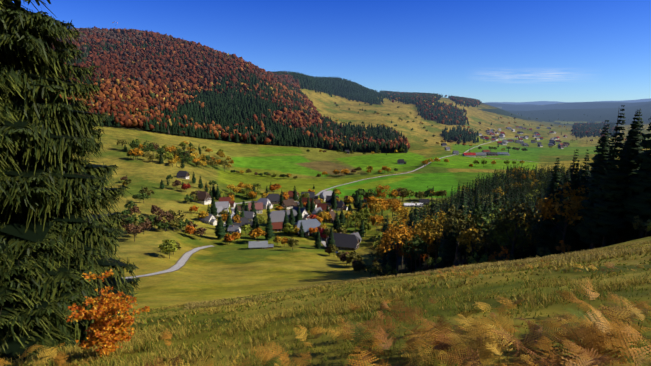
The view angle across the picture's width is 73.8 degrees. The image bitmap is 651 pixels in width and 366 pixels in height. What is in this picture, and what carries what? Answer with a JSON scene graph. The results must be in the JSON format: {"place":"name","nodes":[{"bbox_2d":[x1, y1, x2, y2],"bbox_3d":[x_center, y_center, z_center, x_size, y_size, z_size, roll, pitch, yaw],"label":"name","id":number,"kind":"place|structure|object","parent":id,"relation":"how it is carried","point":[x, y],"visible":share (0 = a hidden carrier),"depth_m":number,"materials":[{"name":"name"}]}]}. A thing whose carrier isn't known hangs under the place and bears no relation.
{"place":"outdoors","nodes":[
{"label":"outdoors","id":0,"kind":"place"},
{"bbox_2d":[12,0,650,102],"label":"sky","id":1,"kind":"structure","parent":0,"point":[484,51],"materials":[{"name":"blue"}]},
{"bbox_2d":[13,52,650,365],"bbox_3d":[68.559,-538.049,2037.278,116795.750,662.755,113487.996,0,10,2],"label":"grassy terrain","id":2,"kind":"structure","parent":0,"point":[239,267],"depth_m":415.55,"materials":[{"name":"green plant"}]},
{"bbox_2d":[0,0,140,364],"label":"foreground spruce","id":3,"kind":"object","parent":2,"relation":"on","point":[56,241],"visible":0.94,"depth_m":17.21,"materials":[{"name":"green plant"}]},
{"bbox_2d":[65,269,149,356],"bbox_3d":[-6.978,4.260,13.430,3.045,2.545,2.080,8,13,40],"label":"shrub","id":4,"kind":"object","parent":2,"relation":"on","point":[107,334],"visible":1,"depth_m":13.05,"materials":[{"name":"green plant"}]},
{"bbox_2d":[31,26,618,152],"bbox_3d":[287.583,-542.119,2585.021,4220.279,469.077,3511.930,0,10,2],"label":"forest","id":5,"kind":"object","parent":2,"relation":"on","point":[133,91],"visible":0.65,"depth_m":1424.96,"materials":[{"name":"brown plant"}]},
{"bbox_2d":[0,252,650,365],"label":"bracken ferns","id":6,"kind":"object","parent":2,"relation":"on","point":[596,337],"visible":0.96,"depth_m":6.37,"materials":[{"name":"brown plant"}]},
{"bbox_2d":[1,240,650,365],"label":"grass tufts","id":7,"kind":"object","parent":2,"relation":"on","point":[568,258],"visible":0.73,"depth_m":17.66,"materials":[{"name":"green plant"}]},
{"bbox_2d":[122,137,530,278],"bbox_3d":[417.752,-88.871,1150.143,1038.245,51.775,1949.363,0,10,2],"label":"road lanes","id":8,"kind":"structure","parent":2,"relation":"on","point":[181,262],"depth_m":341.12,"materials":[{"name":"grey asphalt"}]},
{"bbox_2d":[176,126,569,250],"bbox_3d":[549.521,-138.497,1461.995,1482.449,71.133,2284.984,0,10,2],"label":"village houses","id":9,"kind":"structure","parent":2,"relation":"on","point":[346,241],"depth_m":534.90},
{"bbox_2d":[179,128,566,250],"bbox_3d":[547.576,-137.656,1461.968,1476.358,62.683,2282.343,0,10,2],"label":"village windows","id":10,"kind":"structure","parent":9,"relation":"attached to","point":[338,207],"depth_m":536.15,"materials":[{"name":"glass"}]},
{"bbox_2d":[116,102,644,272],"bbox_3d":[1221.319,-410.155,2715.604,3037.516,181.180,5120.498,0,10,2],"label":"trees","id":11,"kind":"object","parent":2,"relation":"on","point":[134,225],"visible":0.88,"depth_m":496.83,"materials":[{"name":"green plant"}]},
{"bbox_2d":[363,105,650,276],"bbox_3d":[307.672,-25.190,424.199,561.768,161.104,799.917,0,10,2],"label":"forest trees","id":12,"kind":"object","parent":2,"relation":"on","point":[604,200],"visible":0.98,"depth_m":140.18,"materials":[{"name":"green plant"}]}
]}

